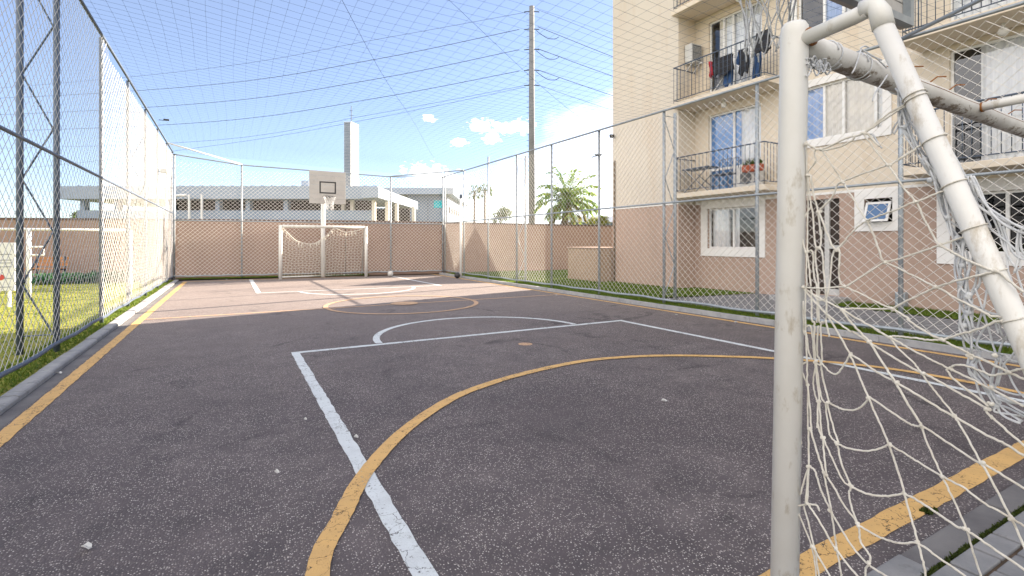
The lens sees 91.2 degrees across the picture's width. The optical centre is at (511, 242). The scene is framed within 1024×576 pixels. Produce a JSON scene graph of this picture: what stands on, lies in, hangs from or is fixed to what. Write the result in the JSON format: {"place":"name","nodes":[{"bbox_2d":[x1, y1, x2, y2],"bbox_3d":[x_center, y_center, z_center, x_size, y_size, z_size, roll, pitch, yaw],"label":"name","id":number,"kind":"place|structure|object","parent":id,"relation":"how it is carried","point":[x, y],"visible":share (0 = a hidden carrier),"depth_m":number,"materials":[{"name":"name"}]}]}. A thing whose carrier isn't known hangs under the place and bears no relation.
{"place":"outdoors","nodes":[
{"label":"outdoors","id":0,"kind":"place"},
{"bbox_2d":[0,280,171,395],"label":"lawn","id":1,"kind":"structure","parent":0,"point":[11,357],"depth_m":9.11,"materials":[{"name":"green plant"}]},
{"bbox_2d":[0,243,15,306],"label":"notice board","id":2,"kind":"object","parent":1,"relation":"on","point":[5,269],"visible":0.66,"depth_m":10.27,"materials":[{"name":"white paint"}]},
{"bbox_2d":[31,271,51,284],"bbox_3d":[-14.849,1.151,15.807,0.495,0.547,0.594,0,0,21],"label":"hedge plant","id":3,"kind":"object","parent":1,"relation":"on","point":[33,280],"visible":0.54,"depth_m":15.73,"materials":[{"name":"green plant"}]},
{"bbox_2d":[37,272,65,284],"bbox_3d":[-14.491,1.144,15.828,0.616,0.558,0.500,0,0,2],"label":"hedge plant","id":4,"kind":"object","parent":1,"relation":"on","point":[47,278],"visible":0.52,"depth_m":15.69,"materials":[{"name":"green plant"}]},
{"bbox_2d":[0,228,131,298],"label":"pipe frame","id":5,"kind":"object","parent":1,"relation":"on","point":[28,241],"visible":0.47,"depth_m":11.81,"materials":[{"name":"white paint"}]},
{"bbox_2d":[60,272,75,283],"bbox_3d":[-14.257,1.152,15.999,0.517,0.486,0.589,0,0,37],"label":"hedge plant","id":6,"kind":"object","parent":1,"relation":"on","point":[64,280],"visible":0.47,"depth_m":15.93,"materials":[{"name":"green plant"}]},
{"bbox_2d":[66,270,90,283],"bbox_3d":[-14.026,1.147,16.211,0.574,0.505,0.544,0,0,18],"label":"hedge plant","id":7,"kind":"object","parent":1,"relation":"on","point":[78,281],"visible":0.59,"depth_m":16.13,"materials":[{"name":"green plant"}]},
{"bbox_2d":[78,270,98,282],"bbox_3d":[-13.792,1.125,16.410,0.603,0.476,0.500,0,0,-29],"label":"hedge plant","id":8,"kind":"object","parent":1,"relation":"on","point":[91,273],"visible":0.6,"depth_m":16.35,"materials":[{"name":"green plant"}]},
{"bbox_2d":[92,269,114,282],"bbox_3d":[-13.559,1.127,16.629,0.541,0.487,0.539,0,0,20],"label":"hedge plant","id":9,"kind":"object","parent":1,"relation":"on","point":[107,274],"visible":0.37,"depth_m":16.65,"materials":[{"name":"green plant"}]},
{"bbox_2d":[104,270,125,281],"bbox_3d":[-13.366,1.133,16.868,0.535,0.455,0.566,0,0,18],"label":"hedge plant","id":10,"kind":"object","parent":1,"relation":"on","point":[118,276],"visible":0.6,"depth_m":16.84,"materials":[{"name":"green plant"}]},
{"bbox_2d":[0,270,1012,392],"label":"grass","id":11,"kind":"structure","parent":1,"relation":"on","point":[118,312],"depth_m":9.53,"materials":[{"name":"green plant"}]},
{"bbox_2d":[31,269,567,280],"bbox_3d":[-15.829,1.330,19.018,53.493,0.001,4.527,0,0,-16],"label":"dirt bed","id":12,"kind":"object","parent":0,"point":[238,278],"depth_m":19.09,"materials":[{"name":"soil"}]},
{"bbox_2d":[24,256,68,275],"bbox_3d":[-16.137,0.905,17.366,1.200,0.850,0.485,0,0,-1],"label":"park bench","id":13,"kind":"object","parent":12,"relation":"on","point":[51,263],"visible":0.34,"depth_m":17.55,"materials":[{"name":"orange wood"}]},
{"bbox_2d":[0,0,612,223],"label":"sky","id":14,"kind":"structure","parent":0,"point":[554,46],"materials":[{"name":"blue"}]},
{"bbox_2d":[344,106,358,185],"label":"tower","id":15,"kind":"structure","parent":0,"point":[350,134],"depth_m":75.16,"materials":[{"name":"white concrete"}]},
{"bbox_2d":[24,279,729,298],"bbox_3d":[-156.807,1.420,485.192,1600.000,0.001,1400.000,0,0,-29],"label":"ground","id":16,"kind":"structure","parent":0,"point":[231,279],"depth_m":18.77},
{"bbox_2d":[0,0,173,378],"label":"chain link fence","id":17,"kind":"object","parent":16,"relation":"on","point":[19,134],"visible":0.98,"depth_m":6.64,"materials":[{"name":"grey metal"}]},
{"bbox_2d":[159,168,167,172],"bbox_3d":[-10.040,-2.068,14.436,0.210,0.126,0.090,0,0,-29],"label":"flood lamp","id":18,"kind":"object","parent":17,"relation":"attached to","point":[163,170],"visible":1,"depth_m":14.40,"materials":[{"name":"white paint"}]},
{"bbox_2d":[0,280,178,414],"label":"kerb","id":19,"kind":"structure","parent":16,"relation":"on","point":[16,394],"depth_m":5.66,"materials":[{"name":"concrete"}]},
{"bbox_2d":[0,281,181,428],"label":"gutter","id":20,"kind":"object","parent":16,"relation":"on","point":[13,411],"visible":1,"depth_m":5.22,"materials":[{"name":"concrete"}]},
{"bbox_2d":[60,181,387,220],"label":"pavilion","id":21,"kind":"structure","parent":16,"relation":"on","point":[266,203],"depth_m":41.60,"materials":[{"name":"white paint"}]},
{"bbox_2d":[0,218,612,278],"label":"boundary wall","id":22,"kind":"structure","parent":16,"relation":"on","point":[424,248],"depth_m":20.03,"materials":[{"name":"beige paint"}]},
{"bbox_2d":[168,142,462,280],"bbox_3d":[-7.024,-0.938,18.953,10.185,4.696,2.166,0,0,-23],"label":"chain link fence","id":23,"kind":"object","parent":16,"relation":"on","point":[301,222],"visible":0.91,"depth_m":19.41,"materials":[{"name":"metal"}]},
{"bbox_2d":[362,187,417,220],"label":"entrance canopy","id":24,"kind":"object","parent":16,"relation":"on","point":[387,205],"visible":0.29,"depth_m":44.75,"materials":[{"name":"white concrete"}]},
{"bbox_2d":[384,188,467,221],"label":"office block","id":25,"kind":"structure","parent":16,"relation":"on","point":[432,202],"depth_m":58.00,"materials":[{"name":"white paint"}]},
{"bbox_2d":[449,207,458,216],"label":"window","id":26,"kind":"structure","parent":25,"relation":"in","point":[450,208],"depth_m":61.74,"materials":[{"name":"white"}]},
{"bbox_2d":[467,184,481,221],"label":"palm tree","id":27,"kind":"object","parent":16,"relation":"on","point":[474,191],"visible":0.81,"depth_m":54.91,"materials":[{"name":"green plant"}]},
{"bbox_2d":[476,183,492,222],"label":"palm tree","id":28,"kind":"object","parent":16,"relation":"on","point":[490,194],"visible":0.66,"depth_m":54.91,"materials":[{"name":"green plant"}]},
{"bbox_2d":[489,204,514,222],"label":"tree","id":29,"kind":"object","parent":16,"relation":"on","point":[499,214],"visible":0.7,"depth_m":44.79,"materials":[{"name":"green plant"}]},
{"bbox_2d":[524,5,558,223],"bbox_3d":[1.937,-7.039,32.923,2.289,16.998,0.462,0,0,7],"label":"utility pole","id":30,"kind":"object","parent":16,"relation":"on","point":[531,29],"visible":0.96,"depth_m":32.84,"materials":[{"name":"concrete"}]},
{"bbox_2d":[1,50,516,114],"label":"power line","id":31,"kind":"object","parent":30,"relation":"attached to","point":[302,91],"visible":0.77,"depth_m":37.70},
{"bbox_2d":[0,87,523,169],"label":"power line","id":32,"kind":"object","parent":30,"relation":"attached to","point":[309,130],"visible":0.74,"depth_m":37.39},
{"bbox_2d":[11,29,519,97],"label":"power line","id":33,"kind":"object","parent":30,"relation":"attached to","point":[308,71],"visible":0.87,"depth_m":37.41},
{"bbox_2d":[5,12,525,87],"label":"power line","id":34,"kind":"object","parent":30,"relation":"attached to","point":[308,52],"visible":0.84,"depth_m":37.28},
{"bbox_2d":[24,71,517,130],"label":"power line","id":35,"kind":"object","parent":30,"relation":"attached to","point":[327,106],"visible":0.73,"depth_m":36.86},
{"bbox_2d":[28,86,520,147],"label":"power line","id":36,"kind":"object","parent":30,"relation":"attached to","point":[300,128],"visible":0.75,"depth_m":37.60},
{"bbox_2d":[539,70,609,94],"bbox_3d":[7.394,-10.022,34.332,11.730,2.714,0.377,0,0,-15],"label":"power line","id":37,"kind":"object","parent":30,"relation":"attached to","point":[573,82],"visible":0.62,"depth_m":33.42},
{"bbox_2d":[539,49,611,75],"bbox_3d":[7.394,-11.336,34.332,11.731,2.892,0.377,0,0,-15],"label":"power line","id":38,"kind":"object","parent":30,"relation":"attached to","point":[575,62],"visible":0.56,"depth_m":33.48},
{"bbox_2d":[539,27,612,56],"bbox_3d":[7.394,-12.649,34.332,11.731,3.144,0.377,0,0,-15],"label":"power line","id":39,"kind":"object","parent":30,"relation":"attached to","point":[576,42],"visible":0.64,"depth_m":33.50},
{"bbox_2d":[534,167,601,224],"bbox_3d":[3.263,-1.554,29.963,4.044,6.113,4.462,0,0,-29],"label":"palm tree","id":40,"kind":"object","parent":16,"relation":"on","point":[563,193],"visible":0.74,"depth_m":29.67,"materials":[{"name":"green plant"}]},
{"bbox_2d":[584,215,610,224],"bbox_3d":[4.628,-0.029,26.990,1.476,2.981,0.969,0,0,26],"label":"tree","id":41,"kind":"object","parent":16,"relation":"on","point":[596,219],"visible":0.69,"depth_m":26.80,"materials":[{"name":"green plant"}]},
{"bbox_2d":[439,273,1017,362],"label":"kerb","id":42,"kind":"structure","parent":16,"relation":"on","point":[918,344],"depth_m":8.54,"materials":[{"name":"concrete"}]},
{"bbox_2d":[443,0,1023,346],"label":"chain link fence","id":43,"kind":"object","parent":16,"relation":"on","point":[900,329],"visible":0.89,"depth_m":9.39,"materials":[{"name":"metal"}]},
{"bbox_2d":[86,0,1002,176],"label":"roof net","id":44,"kind":"object","parent":43,"relation":"attached to","point":[423,81],"visible":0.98,"depth_m":9.43,"materials":[{"name":"grey fabric"}]},
{"bbox_2d":[613,0,1023,314],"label":"apartment building","id":45,"kind":"structure","parent":16,"relation":"on","point":[632,61],"depth_m":12.21,"materials":[{"name":"beige paint"}]},
{"bbox_2d":[685,43,701,72],"bbox_3d":[5.239,-5.309,14.458,0.420,0.748,0.342,0,0,-29],"label":"air conditioner","id":46,"kind":"object","parent":45,"relation":"attached to","point":[692,51],"visible":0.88,"depth_m":14.36,"materials":[{"name":"white paint"}]},
{"bbox_2d":[682,165,718,192],"bbox_3d":[5.237,-1.724,13.945,0.456,0.688,0.893,0,0,-29],"label":"folding table","id":47,"kind":"object","parent":45,"relation":"on","point":[704,168],"visible":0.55,"depth_m":13.85,"materials":[{"name":"grey metal"}]},
{"bbox_2d":[710,157,738,189],"bbox_3d":[5.683,-1.826,13.430,0.432,0.886,0.612,0,0,-29],"label":"balcony chair","id":48,"kind":"object","parent":45,"relation":"on","point":[722,174],"visible":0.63,"depth_m":13.44,"materials":[{"name":"grey metal"}]},
{"bbox_2d":[707,47,753,90],"bbox_3d":[5.750,-4.390,12.971,0.416,0.864,1.389,0,0,-29],"label":"drying rack","id":49,"kind":"object","parent":45,"relation":"on","point":[733,62],"visible":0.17,"depth_m":12.67,"materials":[{"name":"white metal"}]},
{"bbox_2d":[708,61,712,78],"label":"hanging clothes","id":50,"kind":"object","parent":49,"relation":"hanging from","point":[711,69],"visible":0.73,"depth_m":13.31,"materials":[{"name":"red fabric"}]},
{"bbox_2d":[718,74,724,88],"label":"hanging clothes","id":51,"kind":"object","parent":49,"relation":"hanging from","point":[721,82],"visible":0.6,"depth_m":13.29,"materials":[{"name":"grey fabric"}]},
{"bbox_2d":[712,53,734,76],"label":"hanging clothes","id":52,"kind":"object","parent":49,"relation":"hanging from","point":[720,71],"visible":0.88,"depth_m":13.02,"materials":[{"name":"black fabric"}]},
{"bbox_2d":[723,70,733,86],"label":"hanging clothes","id":53,"kind":"object","parent":49,"relation":"hanging from","point":[729,77],"visible":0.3,"depth_m":13.01,"materials":[{"name":"fabric"}]},
{"bbox_2d":[738,47,748,76],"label":"hanging clothes","id":54,"kind":"object","parent":49,"relation":"hanging from","point":[744,65],"visible":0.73,"depth_m":12.48,"materials":[{"name":"black fabric"}]},
{"bbox_2d":[752,52,761,78],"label":"hanging clothes","id":55,"kind":"object","parent":49,"relation":"hanging from","point":[756,67],"visible":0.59,"depth_m":12.46,"materials":[{"name":"fabric"}]},
{"bbox_2d":[701,196,764,257],"bbox_3d":[6.034,-0.400,13.703,0.181,1.564,2.001,0,0,-29],"label":"window","id":56,"kind":"structure","parent":45,"relation":"in","point":[718,243],"depth_m":13.87,"materials":[{"name":"white glass"}]},
{"bbox_2d":[710,103,760,189],"bbox_3d":[6.096,-2.496,13.674,0.095,2.232,1.638,0,0,-29],"label":"balcony door","id":57,"kind":"structure","parent":45,"relation":"in","point":[737,113],"depth_m":13.76,"materials":[{"name":"white glass"}]},
{"bbox_2d":[710,1,761,91],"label":"balcony door","id":58,"kind":"structure","parent":45,"relation":"in","point":[733,19],"depth_m":13.68,"materials":[{"name":"white glass"}]},
{"bbox_2d":[736,167,763,186],"bbox_3d":[6.090,-1.658,12.860,0.315,0.560,0.577,0,0,-29],"label":"air conditioner","id":59,"kind":"object","parent":45,"relation":"on","point":[744,179],"visible":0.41,"depth_m":12.76,"materials":[{"name":"white plastic"}]},
{"bbox_2d":[742,158,763,172],"bbox_3d":[5.905,-1.941,12.396,0.433,0.377,0.681,0,0,-29],"label":"flower box","id":60,"kind":"object","parent":45,"relation":"attached to","point":[746,169],"visible":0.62,"depth_m":12.32,"materials":[{"name":"ceramic"}]},
{"bbox_2d":[755,29,770,54],"bbox_3d":[5.949,-4.734,11.896,0.078,0.558,0.408,0,0,-29],"label":"draped jacket","id":61,"kind":"object","parent":45,"relation":"hanging from","point":[758,46],"visible":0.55,"depth_m":11.87,"materials":[{"name":"black fabric"}]},
{"bbox_2d":[790,0,850,21],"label":"window","id":62,"kind":"structure","parent":45,"relation":"in","point":[832,12],"depth_m":11.56,"materials":[{"name":"white glass"}]},
{"bbox_2d":[807,198,838,295],"bbox_3d":[7.236,0.100,11.634,0.090,2.199,0.779,0,0,-29],"label":"entrance door","id":63,"kind":"structure","parent":45,"relation":"in","point":[827,210],"depth_m":11.56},
{"bbox_2d":[807,59,891,147],"bbox_3d":[7.370,-3.024,11.315,0.182,1.583,2.144,0,0,-29],"label":"window","id":64,"kind":"structure","parent":45,"relation":"in","point":[865,90],"depth_m":11.23,"materials":[{"name":"white glass"}]},
{"bbox_2d":[854,187,897,230],"bbox_3d":[7.660,-0.683,10.531,0.188,0.881,0.912,0,0,-29],"label":"bathroom window","id":65,"kind":"structure","parent":45,"relation":"in","point":[864,194],"depth_m":10.55,"materials":[{"name":"white paint"}]},
{"bbox_2d":[937,177,1023,265],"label":"window","id":66,"kind":"structure","parent":45,"relation":"in","point":[1010,188],"depth_m":9.01,"materials":[{"name":"white glass"}]},
{"bbox_2d":[951,0,1017,20],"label":"balcony door","id":67,"kind":"structure","parent":45,"relation":"in","point":[957,5],"depth_m":9.30,"materials":[{"name":"white glass"}]},
{"bbox_2d":[951,32,1023,160],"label":"balcony door","id":68,"kind":"structure","parent":45,"relation":"in","point":[1019,39],"depth_m":8.98,"materials":[{"name":"white glass"}]},
{"bbox_2d":[997,23,1008,35],"bbox_3d":[8.387,-3.637,8.563,0.150,0.210,0.146,0,0,-29],"label":"ceiling lamp","id":69,"kind":"object","parent":45,"relation":"attached to","point":[1002,32],"visible":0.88,"depth_m":8.53,"materials":[{"name":"white paint"}]},
{"bbox_2d":[867,554,928,575],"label":"edge slabs","id":70,"kind":"structure","parent":16,"relation":"on","point":[899,565],"depth_m":2.07,"materials":[{"name":"grey concrete"}]},
{"bbox_2d":[901,478,1023,570],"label":"edge slabs","id":71,"kind":"structure","parent":16,"relation":"on","point":[943,542],"depth_m":2.37,"materials":[{"name":"concrete"}]},
{"bbox_2d":[930,511,1023,575],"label":"paving blocks","id":72,"kind":"structure","parent":16,"relation":"on","point":[1004,539],"depth_m":2.15,"materials":[{"name":"grey concrete"}]},
{"bbox_2d":[0,274,1023,575],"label":"court asphalt","id":73,"kind":"structure","parent":0,"point":[172,440],"depth_m":3.45,"materials":[{"name":"grey asphalt"}]},
{"bbox_2d":[81,542,91,548],"bbox_3d":[-1.880,1.339,2.215,0.047,0.022,0.027,0,0,-3],"label":"paper scrap","id":74,"kind":"object","parent":73,"relation":"on","point":[87,545],"visible":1,"depth_m":2.21,"materials":[{"name":"white paper"}]},
{"bbox_2d":[0,282,185,446],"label":"side line","id":75,"kind":"object","parent":73,"relation":"on","point":[47,399],"visible":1,"depth_m":4.83,"materials":[{"name":"yellow paint"}]},
{"bbox_2d":[249,280,260,292],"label":"box line","id":76,"kind":"object","parent":73,"relation":"on","point":[256,289],"visible":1,"depth_m":15.48,"materials":[{"name":"white paint"}]},
{"bbox_2d":[188,274,411,281],"bbox_3d":[-7.415,1.356,19.571,8.835,0.001,0.110,0,0,-29],"label":"base line","id":77,"kind":"object","parent":73,"relation":"on","point":[287,278],"visible":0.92,"depth_m":18.92,"materials":[{"name":"yellow paint"}]},
{"bbox_2d":[278,225,367,279],"bbox_3d":[-7.301,0.368,19.424,3.207,2.044,0.857,0,0,-29],"label":"football goal","id":78,"kind":"object","parent":73,"relation":"on","point":[364,234],"visible":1,"depth_m":19.43,"materials":[{"name":"paint"}]},
{"bbox_2d":[309,170,345,276],"bbox_3d":[-7.008,-0.630,18.991,1.284,4.080,1.454,0,0,11],"label":"basketball hoop","id":79,"kind":"object","parent":73,"relation":"on","point":[320,188],"visible":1,"depth_m":18.82,"materials":[{"name":"metal"}]},
{"bbox_2d":[145,294,559,319],"bbox_3d":[-2.616,1.356,10.992,8.836,0.001,0.090,0,0,-29],"label":"halfway line","id":80,"kind":"object","parent":73,"relation":"on","point":[341,307],"visible":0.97,"depth_m":10.31,"materials":[{"name":"yellow paint"}]},
{"bbox_2d":[267,285,438,292],"bbox_3d":[-4.530,1.356,14.675,5.025,0.001,0.099,0,0,-28],"label":"box line","id":81,"kind":"object","parent":73,"relation":"on","point":[342,289],"visible":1,"depth_m":14.49,"materials":[{"name":"white paint"}]},
{"bbox_2d":[301,287,414,294],"bbox_3d":[-4.090,1.356,13.969,3.291,0.001,1.572,0,0,-29],"label":"free throw arc","id":82,"kind":"object","parent":73,"relation":"on","point":[370,293],"visible":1,"depth_m":13.35,"materials":[{"name":"white paint"}]},
{"bbox_2d":[291,352,438,575],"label":"box line","id":83,"kind":"object","parent":73,"relation":"on","point":[378,495],"visible":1,"depth_m":2.69,"materials":[{"name":"white paint"}]},
{"bbox_2d":[323,296,478,313],"bbox_3d":[-2.416,1.352,11.139,3.335,0.001,3.338,0,0,-29],"label":"circle","id":84,"kind":"object","parent":73,"relation":"on","point":[474,301],"visible":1,"depth_m":10.28,"materials":[{"name":"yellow paint"}]},
{"bbox_2d":[390,302,417,304],"bbox_3d":[-2.386,1.348,11.155,0.601,0.001,0.600,0,0,-29],"label":"spot","id":85,"kind":"object","parent":73,"relation":"on","point":[403,303],"visible":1,"depth_m":11.09,"materials":[{"name":"yellow paint"}]},
{"bbox_2d":[387,275,441,285],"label":"box line","id":86,"kind":"object","parent":73,"relation":"on","point":[418,281],"visible":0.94,"depth_m":17.70,"materials":[{"name":"white paint"}]},
{"bbox_2d":[299,320,617,352],"bbox_3d":[-0.387,1.356,7.452,5.130,0.001,0.105,0,0,-29],"label":"box line","id":87,"kind":"object","parent":73,"relation":"on","point":[448,337],"visible":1,"depth_m":7.13,"materials":[{"name":"white paint"}]},
{"bbox_2d":[459,194,461,277],"bbox_3d":[-1.975,-0.225,19.345,0.100,3.269,0.100,0,0,-29],"label":"volleyball post","id":88,"kind":"object","parent":73,"relation":"on","point":[460,196],"visible":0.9,"depth_m":19.30,"materials":[{"name":"metal"}]},
{"bbox_2d":[373,317,574,342],"bbox_3d":[-0.771,1.356,8.266,3.334,0.001,1.640,0,0,-29],"label":"free throw arc","id":89,"kind":"object","parent":73,"relation":"on","point":[376,338],"visible":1,"depth_m":8.40,"materials":[{"name":"white paint"}]},
{"bbox_2d":[305,354,1023,575],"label":"goal area arc","id":90,"kind":"object","parent":73,"relation":"on","point":[350,500],"visible":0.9,"depth_m":3.02,"materials":[{"name":"yellow paint"}]},
{"bbox_2d":[434,274,1019,366],"bbox_3d":[1.237,1.356,13.255,0.110,0.001,19.570,0,0,-29],"label":"side line","id":91,"kind":"object","parent":73,"relation":"on","point":[754,324],"visible":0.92,"depth_m":8.40,"materials":[{"name":"yellow paint"}]},
{"bbox_2d":[618,320,1023,401],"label":"box line","id":92,"kind":"object","parent":73,"relation":"on","point":[960,388],"visible":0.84,"depth_m":5.44,"materials":[{"name":"white paint"}]},
{"bbox_2d":[738,0,913,61],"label":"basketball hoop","id":93,"kind":"object","parent":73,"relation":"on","point":[903,12],"visible":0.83,"depth_m":3.09,"materials":[{"name":"fabric"}]},
{"bbox_2d":[759,440,1023,575],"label":"base line","id":94,"kind":"object","parent":73,"relation":"on","point":[978,474],"visible":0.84,"depth_m":2.51,"materials":[{"name":"yellow paint"}]},
{"bbox_2d":[770,0,1023,575],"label":"football goal","id":95,"kind":"object","parent":73,"relation":"on","point":[804,47],"visible":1,"depth_m":1.36,"materials":[{"name":"paint"}]},
{"bbox_2d":[560,216,612,224],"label":"house","id":96,"kind":"structure","parent":0,"point":[611,220],"depth_m":46.42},
{"bbox_2d":[454,270,750,298],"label":"lawn","id":97,"kind":"structure","parent":0,"point":[716,291],"depth_m":14.30,"materials":[{"name":"green plant"}]},
{"bbox_2d":[568,247,612,281],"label":"service block","id":98,"kind":"structure","parent":97,"relation":"on","point":[582,259],"depth_m":17.06,"materials":[{"name":"beige paint"}]},
{"bbox_2d":[631,299,1009,353],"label":"curb","id":99,"kind":"structure","parent":0,"point":[839,326],"depth_m":7.51,"materials":[{"name":"grey concrete"}]},
{"bbox_2d":[661,294,1011,347],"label":"paved path","id":100,"kind":"structure","parent":0,"point":[887,319],"depth_m":8.93,"materials":[{"name":"grey concrete"}]},
{"bbox_2d":[895,292,907,306],"bbox_3d":[7.867,1.180,10.128,0.160,0.360,0.180,0,0,-29],"label":"meter box","id":101,"kind":"object","parent":100,"relation":"on","point":[905,298],"visible":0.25,"depth_m":10.06,"materials":[{"name":"metal"}]},
{"bbox_2d":[834,302,994,323],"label":"lawn","id":102,"kind":"structure","parent":0,"point":[941,316],"depth_m":9.22,"materials":[{"name":"green plant"}]},
{"bbox_2d":[928,524,1022,575],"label":"soil","id":103,"kind":"structure","parent":0,"point":[1004,561],"depth_m":2.13,"materials":[{"name":"soil"}]},
{"bbox_2d":[919,503,1023,575],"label":"moss","id":104,"kind":"object","parent":103,"relation":"on","point":[959,551],"visible":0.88,"depth_m":2.30,"materials":[{"name":"green plant"}]}
]}

